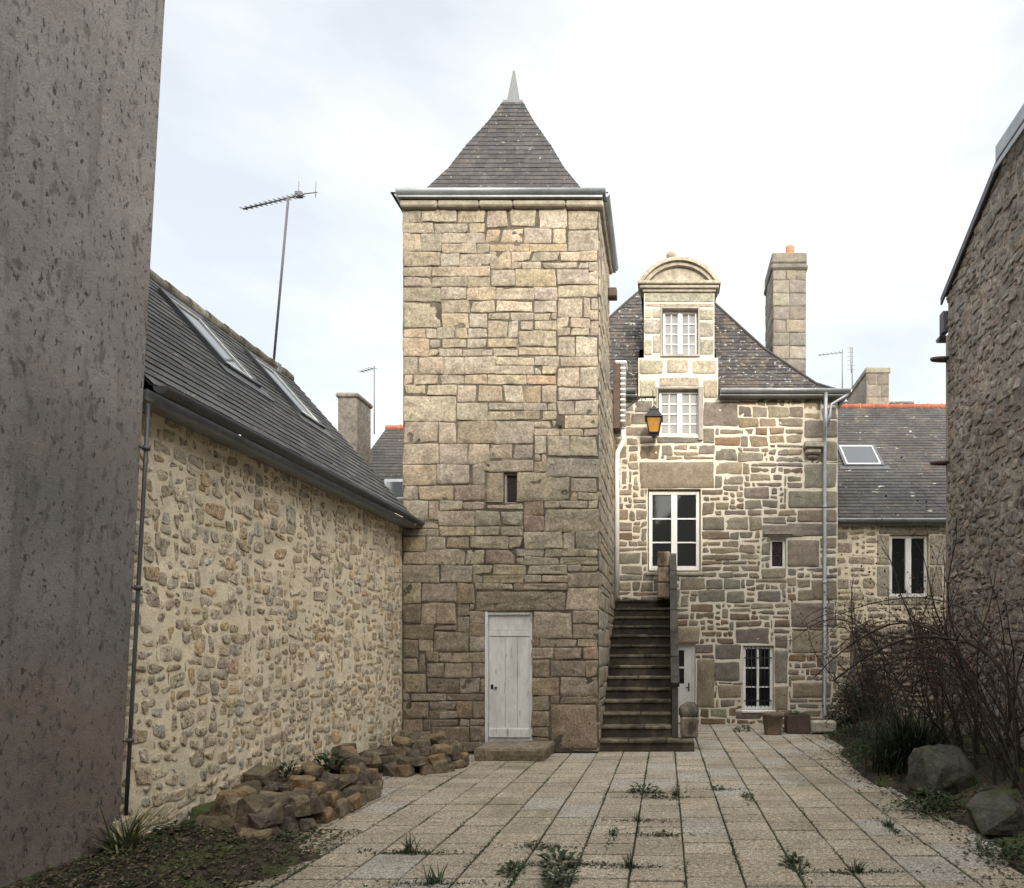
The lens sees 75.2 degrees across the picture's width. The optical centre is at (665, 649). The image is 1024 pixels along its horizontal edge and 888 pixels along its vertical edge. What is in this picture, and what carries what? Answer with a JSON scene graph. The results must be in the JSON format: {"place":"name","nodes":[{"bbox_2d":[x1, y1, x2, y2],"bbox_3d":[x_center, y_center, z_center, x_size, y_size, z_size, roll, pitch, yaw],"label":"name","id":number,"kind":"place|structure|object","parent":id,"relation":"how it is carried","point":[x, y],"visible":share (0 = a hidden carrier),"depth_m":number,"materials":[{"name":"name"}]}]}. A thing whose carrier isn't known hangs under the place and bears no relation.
{"place":"outdoors","nodes":[
{"label":"outdoors","id":0,"kind":"place"},
{"bbox_2d":[2,819,322,887],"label":"soil bed","id":1,"kind":"object","parent":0,"point":[229,874],"visible":0.09,"depth_m":4.53,"materials":[{"name":"soil"}]},
{"bbox_2d":[85,793,185,853],"bbox_3d":[-3.982,1.266,4.724,0.830,0.447,0.706,0,0,0],"label":"iris clump","id":2,"kind":"object","parent":1,"relation":"on","point":[129,837],"visible":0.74,"depth_m":4.68,"materials":[{"name":"green plant"}]},
{"bbox_2d":[151,819,196,834],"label":"weed","id":3,"kind":"object","parent":1,"relation":"on","point":[175,821],"visible":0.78,"depth_m":5.18,"materials":[{"name":"green plant"}]},
{"bbox_2d":[203,815,235,831],"bbox_3d":[-3.673,1.468,5.379,0.303,0.191,0.202,6,-5,2],"label":"heap stone","id":4,"kind":"object","parent":1,"relation":"on","point":[227,822],"visible":0.47,"depth_m":5.31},
{"bbox_2d":[208,804,219,815],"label":"heap stone","id":5,"kind":"object","parent":4,"relation":"on","point":[214,810],"visible":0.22,"depth_m":5.40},
{"bbox_2d":[215,788,248,808],"bbox_3d":[-3.684,1.270,5.454,0.226,0.137,0.189,-2,3,1],"label":"heap stone","id":6,"kind":"object","parent":5,"relation":"on","point":[221,796],"visible":0.66,"depth_m":5.41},
{"bbox_2d":[219,797,241,817],"bbox_3d":[-3.652,1.340,5.411,0.197,0.210,0.171,4,2,7],"label":"heap stone","id":7,"kind":"object","parent":4,"relation":"on","point":[229,806],"visible":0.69,"depth_m":5.34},
{"bbox_2d":[233,823,248,835],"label":"heap stone","id":8,"kind":"object","parent":1,"relation":"on","point":[236,827],"visible":0.31,"depth_m":5.30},
{"bbox_2d":[235,807,248,824],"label":"heap stone","id":9,"kind":"object","parent":8,"relation":"on","point":[241,817],"visible":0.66,"depth_m":5.33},
{"bbox_2d":[237,794,274,813],"bbox_3d":[-3.472,1.299,5.435,0.274,0.124,0.219,-1,2,20],"label":"heap stone","id":10,"kind":"object","parent":9,"relation":"on","point":[255,803],"visible":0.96,"depth_m":5.36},
{"bbox_2d":[247,807,277,828],"bbox_3d":[-3.364,1.413,5.352,0.198,0.171,0.188,-7,-4,22],"label":"heap stone","id":11,"kind":"object","parent":1,"relation":"on","point":[266,818],"visible":0.91,"depth_m":5.30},
{"bbox_2d":[267,825,282,836],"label":"heap stone","id":12,"kind":"object","parent":1,"relation":"on","point":[274,828],"visible":0.16,"depth_m":5.38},
{"bbox_2d":[272,802,282,825],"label":"heap stone","id":13,"kind":"object","parent":12,"relation":"on","point":[278,806],"visible":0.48,"depth_m":5.47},
{"bbox_2d":[266,794,289,807],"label":"heap stone","id":14,"kind":"object","parent":13,"relation":"on","point":[283,799],"visible":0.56,"depth_m":5.53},
{"bbox_2d":[358,366,375,433],"bbox_3d":[-7.898,-6.604,17.000,0.468,1.805,0.229,0,0,0],"label":"antenna","id":15,"kind":"object","parent":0,"point":[373,368],"visible":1,"depth_m":16.99,"materials":[{"name":"metal"}]},
{"bbox_2d":[150,0,1023,447],"label":"sky","id":16,"kind":"structure","parent":0,"point":[861,137],"materials":[{"name":"white"}]},
{"bbox_2d":[230,723,1023,887],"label":"paving","id":17,"kind":"structure","parent":0,"point":[576,783],"depth_m":5.78,"materials":[{"name":"stone"}]},
{"bbox_2d":[237,827,271,838],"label":"heap stone","id":18,"kind":"object","parent":17,"relation":"on","point":[262,832],"visible":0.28,"depth_m":5.24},
{"bbox_2d":[113,269,424,834],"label":"stone outbuilding","id":19,"kind":"structure","parent":17,"relation":"on","point":[270,629],"depth_m":6.44,"materials":[{"name":"stone"}]},
{"bbox_2d":[240,183,317,372],"bbox_3d":[-5.760,-5.603,9.578,0.990,3.024,0.202,0,0,-31],"label":"antenna","id":20,"kind":"object","parent":19,"relation":"on","point":[298,194],"visible":0.88,"depth_m":9.56,"materials":[{"name":"metal"}]},
{"bbox_2d":[269,831,305,843],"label":"weed","id":21,"kind":"object","parent":17,"relation":"on","point":[279,835],"visible":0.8,"depth_m":5.32,"materials":[{"name":"green plant"}]},
{"bbox_2d":[287,823,299,834],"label":"heap stone","id":22,"kind":"object","parent":17,"relation":"on","point":[294,827],"visible":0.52,"depth_m":5.57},
{"bbox_2d":[283,803,293,817],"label":"heap stone","id":23,"kind":"object","parent":22,"relation":"on","point":[288,809],"visible":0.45,"depth_m":5.57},
{"bbox_2d":[298,817,317,830],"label":"heap stone","id":24,"kind":"object","parent":17,"relation":"on","point":[306,823],"visible":0.81,"depth_m":5.68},
{"bbox_2d":[188,745,452,832],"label":"heap soil","id":25,"kind":"structure","parent":17,"relation":"on","point":[200,809],"depth_m":5.59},
{"bbox_2d":[242,765,279,786],"bbox_3d":[-3.927,1.224,6.226,0.303,0.182,0.202,-6,14,18],"label":"heap stone","id":26,"kind":"object","parent":25,"relation":"on","point":[264,775],"visible":0.84,"depth_m":6.17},
{"bbox_2d":[262,781,280,791],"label":"heap stone","id":27,"kind":"object","parent":25,"relation":"on","point":[273,786],"visible":0.65,"depth_m":6.05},
{"bbox_2d":[291,795,310,817],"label":"heap stone","id":28,"kind":"object","parent":25,"relation":"on","point":[300,804],"visible":0.78,"depth_m":5.68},
{"bbox_2d":[291,787,314,796],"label":"heap stone","id":29,"kind":"object","parent":25,"relation":"on","point":[308,792],"visible":0.35,"depth_m":5.85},
{"bbox_2d":[301,759,323,777],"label":"heap stone","id":30,"kind":"object","parent":25,"relation":"on","point":[312,768],"visible":0.81,"depth_m":6.49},
{"bbox_2d":[276,760,305,778],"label":"weed","id":31,"kind":"object","parent":30,"relation":"on","point":[287,772],"visible":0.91,"depth_m":6.36,"materials":[{"name":"green plant"}]},
{"bbox_2d":[301,749,351,771],"bbox_3d":[-3.555,1.166,6.741,0.505,0.186,0.488,0,0,33],"label":"weed","id":32,"kind":"object","parent":30,"relation":"on","point":[325,758],"visible":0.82,"depth_m":6.79,"materials":[{"name":"green plant"}]},
{"bbox_2d":[309,792,323,813],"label":"heap stone","id":33,"kind":"object","parent":25,"relation":"on","point":[316,803],"visible":0.62,"depth_m":5.80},
{"bbox_2d":[325,790,341,806],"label":"heap stone","id":34,"kind":"object","parent":25,"relation":"on","point":[334,796],"visible":0.57,"depth_m":6.07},
{"bbox_2d":[307,781,326,795],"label":"heap stone","id":35,"kind":"object","parent":34,"relation":"on","point":[318,788],"visible":0.49,"depth_m":5.98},
{"bbox_2d":[289,775,315,790],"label":"heap stone","id":36,"kind":"object","parent":35,"relation":"on","point":[302,781],"visible":0.66,"depth_m":5.93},
{"bbox_2d":[320,771,339,790],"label":"heap stone","id":37,"kind":"object","parent":34,"relation":"on","point":[331,780],"visible":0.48,"depth_m":6.20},
{"bbox_2d":[341,785,359,797],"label":"heap stone","id":38,"kind":"object","parent":25,"relation":"on","point":[348,791],"visible":0.6,"depth_m":6.44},
{"bbox_2d":[357,781,362,791],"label":"heap stone","id":39,"kind":"object","parent":25,"relation":"on","point":[360,783],"visible":0.18,"depth_m":6.74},
{"bbox_2d":[340,764,359,776],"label":"heap stone","id":40,"kind":"object","parent":39,"relation":"on","point":[352,769],"visible":0.65,"depth_m":6.74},
{"bbox_2d":[358,772,370,785],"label":"heap stone","id":41,"kind":"object","parent":25,"relation":"on","point":[362,776],"visible":0.41,"depth_m":6.82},
{"bbox_2d":[367,750,381,767],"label":"heap stone","id":42,"kind":"object","parent":25,"relation":"on","point":[376,761],"visible":0.52,"depth_m":7.69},
{"bbox_2d":[397,756,418,765],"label":"heap stone","id":43,"kind":"object","parent":25,"relation":"on","point":[413,761],"visible":0.78,"depth_m":8.15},
{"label":"heap stone","id":44,"kind":"object","parent":25,"relation":"on","visible":0},
{"bbox_2d":[332,743,356,754],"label":"heap stone","id":45,"kind":"object","parent":44,"relation":"on","point":[336,748],"visible":0.48,"depth_m":7.83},
{"bbox_2d":[312,806,337,823],"bbox_3d":[-3.177,1.550,5.991,0.189,0.140,0.226,-2,3,8],"label":"heap stone","id":46,"kind":"object","parent":17,"relation":"on","point":[328,814],"visible":0.66,"depth_m":5.90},
{"bbox_2d":[332,798,347,817],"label":"heap stone","id":47,"kind":"object","parent":17,"relation":"on","point":[340,808],"visible":0.62,"depth_m":6.12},
{"bbox_2d":[347,792,361,810],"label":"heap stone","id":48,"kind":"object","parent":17,"relation":"on","point":[355,801],"visible":0.6,"depth_m":6.39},
{"bbox_2d":[360,786,381,801],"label":"heap stone","id":49,"kind":"object","parent":17,"relation":"on","point":[373,792],"visible":0.6,"depth_m":6.79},
{"bbox_2d":[371,780,379,785],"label":"heap stone","id":50,"kind":"object","parent":17,"relation":"on","point":[375,783],"visible":0.14,"depth_m":6.99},
{"bbox_2d":[362,769,376,783],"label":"heap stone","id":51,"kind":"object","parent":50,"relation":"on","point":[370,774],"visible":0.41,"depth_m":6.99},
{"bbox_2d":[383,761,397,776],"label":"heap stone","id":52,"kind":"object","parent":17,"relation":"on","point":[389,769],"visible":0.65,"depth_m":8.08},
{"bbox_2d":[380,754,401,765],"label":"heap stone","id":53,"kind":"object","parent":52,"relation":"on","point":[388,759],"visible":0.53,"depth_m":8.18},
{"bbox_2d":[395,764,414,776],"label":"heap stone","id":54,"kind":"object","parent":17,"relation":"on","point":[406,770],"visible":0.99,"depth_m":8.07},
{"bbox_2d":[398,832,424,854],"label":"grass tuft","id":55,"kind":"object","parent":17,"relation":"on","point":[408,848],"visible":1,"depth_m":5.05,"materials":[{"name":"green plant"}]},
{"bbox_2d":[419,764,433,775],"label":"heap stone","id":56,"kind":"object","parent":17,"relation":"on","point":[425,769],"visible":0.97,"depth_m":8.21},
{"bbox_2d":[411,862,448,884],"bbox_3d":[-1.595,1.531,4.397,0.205,0.146,0.187,0,0,24],"label":"grass tuft","id":57,"kind":"object","parent":17,"relation":"on","point":[432,878],"visible":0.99,"depth_m":4.38,"materials":[{"name":"green plant"}]},
{"bbox_2d":[432,759,447,773],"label":"heap stone","id":58,"kind":"object","parent":17,"relation":"on","point":[440,766],"visible":0.91,"depth_m":8.27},
{"bbox_2d":[448,763,454,771],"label":"heap stone","id":59,"kind":"object","parent":17,"relation":"on","point":[451,767],"visible":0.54,"depth_m":8.39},
{"bbox_2d":[428,753,444,764],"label":"heap stone","id":60,"kind":"object","parent":59,"relation":"on","point":[433,758],"visible":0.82,"depth_m":8.28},
{"bbox_2d":[390,71,618,751],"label":"stone tower","id":61,"kind":"structure","parent":17,"relation":"on","point":[510,261],"depth_m":9.99,"materials":[{"name":"stone"}]},
{"bbox_2d":[485,612,531,742],"bbox_3d":[-2.445,0.475,10.069,0.740,2.130,0.162,0,0,0],"label":"door","id":62,"kind":"structure","parent":61,"relation":"in","point":[508,664],"depth_m":10.06,"materials":[{"name":"white paint"}]},
{"bbox_2d":[505,473,516,502],"bbox_3d":[-2.415,-2.520,10.100,0.210,0.480,0.080,0,0,0],"label":"window","id":63,"kind":"structure","parent":61,"relation":"in","point":[510,478],"depth_m":10.13,"materials":[{"name":"black glass"}]},
{"bbox_2d":[494,860,527,875],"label":"weed","id":64,"kind":"object","parent":17,"relation":"on","point":[513,864],"visible":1,"depth_m":4.62,"materials":[{"name":"green plant"}]},
{"bbox_2d":[1,719,1023,887],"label":"leaf litter","id":65,"kind":"object","parent":17,"relation":"on","point":[137,857],"visible":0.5,"depth_m":4.69,"materials":[{"name":"plant"}]},
{"bbox_2d":[474,740,554,761],"bbox_3d":[-2.230,1.517,9.553,1.039,0.225,0.818,0,0,0],"label":"doorstep","id":66,"kind":"object","parent":17,"relation":"on","point":[535,751],"visible":0.98,"depth_m":9.17,"materials":[{"name":"stone"}]},
{"bbox_2d":[537,865,580,887],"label":"weed","id":67,"kind":"object","parent":17,"relation":"on","point":[554,872],"visible":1,"depth_m":4.41,"materials":[{"name":"green plant"}]},
{"bbox_2d":[535,844,586,869],"bbox_3d":[-0.786,1.551,4.763,0.390,0.132,0.377,0,0,5],"label":"weed","id":68,"kind":"object","parent":17,"relation":"on","point":[562,855],"visible":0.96,"depth_m":4.81,"materials":[{"name":"green plant"}]},
{"bbox_2d":[266,727,988,887],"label":"joint moss","id":69,"kind":"object","parent":17,"relation":"on","point":[604,862],"visible":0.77,"depth_m":5.05,"materials":[{"name":"green plant"}]},
{"bbox_2d":[626,782,660,795],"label":"weed","id":70,"kind":"object","parent":17,"relation":"on","point":[639,788],"visible":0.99,"depth_m":7.19,"materials":[{"name":"green plant"}]},
{"bbox_2d":[599,551,698,751],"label":"stone staircase","id":71,"kind":"structure","parent":17,"relation":"on","point":[643,677],"depth_m":11.25,"materials":[{"name":"stone"}]},
{"bbox_2d":[761,711,784,734],"bbox_3d":[2.020,1.393,12.100,0.440,0.415,0.440,0,0,0],"label":"flower pot","id":72,"kind":"object","parent":17,"relation":"on","point":[772,722],"visible":1,"depth_m":11.95,"materials":[{"name":"ceramic"}]},
{"bbox_2d":[776,851,811,868],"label":"weed","id":73,"kind":"object","parent":17,"relation":"on","point":[795,856],"visible":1,"depth_m":4.78,"materials":[{"name":"green plant"}]},
{"bbox_2d":[784,713,809,733],"bbox_3d":[2.520,1.420,12.300,0.440,0.360,0.340,0,0,0],"label":"planter","id":74,"kind":"object","parent":17,"relation":"on","point":[799,723],"visible":0.95,"depth_m":12.13,"materials":[{"name":"brown wood"}]},
{"bbox_2d":[846,855,873,873],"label":"grass tuft","id":75,"kind":"object","parent":17,"relation":"on","point":[857,868],"visible":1,"depth_m":4.60,"materials":[{"name":"green plant"}]},
{"bbox_2d":[828,713,1023,874],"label":"garden bed","id":76,"kind":"object","parent":17,"relation":"on","point":[983,773],"visible":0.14,"depth_m":7.03,"materials":[{"name":"soil"}]},
{"bbox_2d":[810,720,835,732],"bbox_3d":[2.980,1.460,12.200,0.480,0.220,0.240,0,0,-6],"label":"stone block","id":77,"kind":"object","parent":76,"relation":"on","point":[816,726],"depth_m":12.09,"materials":[{"name":"grey stone"}]},
{"bbox_2d":[819,723,874,743],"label":"leafy weeds","id":78,"kind":"object","parent":76,"relation":"on","point":[838,731],"visible":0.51,"depth_m":11.19,"materials":[{"name":"green plant"}]},
{"bbox_2d":[826,678,879,727],"bbox_3d":[3.592,1.069,12.581,1.486,1.090,1.346,0,0,0],"label":"ivy","id":79,"kind":"object","parent":76,"relation":"on","point":[833,717],"visible":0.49,"depth_m":12.49,"materials":[{"name":"green plant"}]},
{"bbox_2d":[834,739,883,766],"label":"leafy weeds","id":80,"kind":"object","parent":76,"relation":"on","point":[857,746],"visible":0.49,"depth_m":9.39,"materials":[{"name":"green plant"}]},
{"bbox_2d":[847,646,897,720],"bbox_3d":[4.105,0.658,12.872,1.136,1.507,0.830,0,0,0],"label":"ivy","id":81,"kind":"object","parent":76,"relation":"on","point":[869,685],"visible":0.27,"depth_m":12.81,"materials":[{"name":"green plant"}]},
{"bbox_2d":[771,484,1005,745],"bbox_3d":[3.334,-0.355,9.816,4.303,3.920,3.298,0,0,43],"label":"rose bush","id":82,"kind":"object","parent":76,"relation":"on","point":[883,675],"visible":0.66,"depth_m":10.02,"materials":[{"name":"plant"}]},
{"bbox_2d":[784,452,1023,796],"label":"rose bush","id":83,"kind":"object","parent":76,"relation":"on","point":[1007,741],"visible":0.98,"depth_m":7.35,"materials":[{"name":"plant"}]},
{"bbox_2d":[825,692,987,781],"bbox_3d":[3.112,1.023,7.997,2.307,1.113,2.049,0,0,0],"label":"sedge clump","id":84,"kind":"object","parent":76,"relation":"on","point":[898,747],"visible":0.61,"depth_m":7.85,"materials":[{"name":"green plant"}]},
{"bbox_2d":[877,786,965,820],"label":"leafy weeds","id":85,"kind":"object","parent":76,"relation":"on","point":[920,802],"visible":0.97,"depth_m":6.31,"materials":[{"name":"green plant"}]},
{"bbox_2d":[906,744,981,796],"bbox_3d":[3.038,1.314,6.944,0.753,0.533,0.672,4,-1,-20],"label":"boulder","id":86,"kind":"object","parent":76,"relation":"on","point":[949,769],"visible":0.88,"depth_m":6.72,"materials":[{"name":"stone"}]},
{"bbox_2d":[929,834,1023,877],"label":"leafy weeds","id":87,"kind":"object","parent":76,"relation":"on","point":[1013,848],"visible":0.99,"depth_m":4.93,"materials":[{"name":"green plant"}]},
{"bbox_2d":[966,790,1023,836],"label":"boulder","id":88,"kind":"object","parent":76,"relation":"on","point":[996,812],"visible":1,"depth_m":5.42,"materials":[{"name":"stone"}]},
{"bbox_2d":[930,104,1023,749],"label":"gable building","id":89,"kind":"structure","parent":0,"point":[981,321],"depth_m":9.09,"materials":[{"name":"stone"}]},
{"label":"heap stone","id":90,"kind":"object","parent":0,"visible":0},
{"bbox_2d":[445,755,451,762],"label":"heap stone","id":91,"kind":"object","parent":90,"relation":"on","point":[447,758],"visible":0.42,"depth_m":8.45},
{"bbox_2d":[430,744,452,754],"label":"heap stone","id":92,"kind":"object","parent":91,"relation":"on","point":[446,749],"visible":0.94,"depth_m":8.41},
{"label":"heap stone","id":93,"kind":"object","parent":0,"visible":0},
{"bbox_2d":[391,735,410,746],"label":"heap stone","id":94,"kind":"object","parent":93,"relation":"on","point":[398,741],"visible":0.86,"depth_m":8.54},
{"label":"heap stone","id":95,"kind":"object","parent":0,"visible":0},
{"bbox_2d":[428,731,446,743],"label":"heap stone","id":96,"kind":"object","parent":95,"relation":"on","point":[436,737],"visible":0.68,"depth_m":9.12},
{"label":"ground","id":97,"kind":"structure","parent":0,"visible":0},
{"bbox_2d":[0,0,164,887],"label":"rendered building","id":98,"kind":"structure","parent":97,"relation":"on","point":[79,93],"depth_m":4.24,"materials":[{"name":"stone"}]},
{"bbox_2d":[336,392,402,516],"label":"house","id":99,"kind":"structure","parent":97,"relation":"on","point":[382,457],"depth_m":14.34,"materials":[{"name":"stone"}]},
{"bbox_2d":[609,245,851,723],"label":"stone house","id":100,"kind":"structure","parent":97,"relation":"on","point":[723,486],"depth_m":13.70,"materials":[{"name":"brown stone"}]},
{"bbox_2d":[626,391,662,440],"bbox_3d":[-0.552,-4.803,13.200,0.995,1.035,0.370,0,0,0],"label":"wall lantern","id":101,"kind":"object","parent":100,"relation":"attached to","point":[653,417],"depth_m":13.10,"materials":[{"name":"black metal"}]},
{"bbox_2d":[649,491,699,570],"bbox_3d":[0.185,-2.550,13.843,1.090,1.700,0.095,0,0,0],"label":"window","id":102,"kind":"structure","parent":100,"relation":"in","point":[674,516],"depth_m":13.85,"materials":[{"name":"white paint"}]},
{"bbox_2d":[656,386,702,439],"bbox_3d":[0.300,-5.030,13.777,1.000,1.140,0.225,0,0,0],"label":"window","id":103,"kind":"structure","parent":100,"relation":"in","point":[682,412],"depth_m":13.85,"materials":[{"name":"white paint"}]},
{"bbox_2d":[678,643,694,722],"bbox_3d":[0.260,0.735,13.839,0.760,1.730,0.122,0,0,0],"label":"door","id":104,"kind":"structure","parent":100,"relation":"in","point":[686,689],"depth_m":13.83,"materials":[{"name":"white paint"}]},
{"bbox_2d":[742,646,774,712],"bbox_3d":[1.980,0.640,13.755,0.720,1.420,0.210,0,0,0],"label":"window","id":105,"kind":"structure","parent":100,"relation":"in","point":[757,660],"depth_m":13.78,"materials":[{"name":"white paint"}]},
{"bbox_2d":[770,539,784,568],"bbox_3d":[2.400,-2.042,13.820,0.330,0.645,0.080,0,0,0],"label":"window","id":106,"kind":"structure","parent":100,"relation":"in","point":[777,546],"depth_m":13.81,"materials":[{"name":"white paint"}]},
{"bbox_2d":[838,367,945,716],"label":"slate house","id":107,"kind":"structure","parent":97,"relation":"on","point":[879,435],"depth_m":15.02,"materials":[{"name":"grey stone"}]},
{"bbox_2d":[890,536,926,596],"bbox_3d":[5.550,-1.900,14.712,0.860,1.400,0.095,0,0,0],"label":"window","id":108,"kind":"structure","parent":107,"relation":"in","point":[907,548],"depth_m":14.72,"materials":[{"name":"white paint"}]},
{"bbox_2d":[850,620,945,725],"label":"garden wall","id":109,"kind":"structure","parent":97,"relation":"on","point":[898,635],"depth_m":13.03,"materials":[{"name":"stone"}]},
{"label":"heap stone","id":110,"kind":"object","parent":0,"visible":0},
{"bbox_2d":[334,774,350,789],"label":"heap stone","id":111,"kind":"object","parent":110,"relation":"on","point":[345,780],"visible":0.52,"depth_m":6.41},
{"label":"heap stone","id":112,"kind":"object","parent":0,"visible":0},
{"bbox_2d":[352,762,365,769],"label":"heap stone","id":113,"kind":"object","parent":112,"relation":"on","point":[361,765],"visible":0.19,"depth_m":7.21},
{"bbox_2d":[352,756,372,766],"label":"heap stone","id":114,"kind":"object","parent":113,"relation":"on","point":[366,761],"visible":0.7,"depth_m":7.27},
{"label":"heap stone","id":115,"kind":"object","parent":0,"visible":0},
{"bbox_2d":[231,781,262,793],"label":"heap stone","id":116,"kind":"object","parent":115,"relation":"on","point":[256,785],"visible":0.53,"depth_m":5.89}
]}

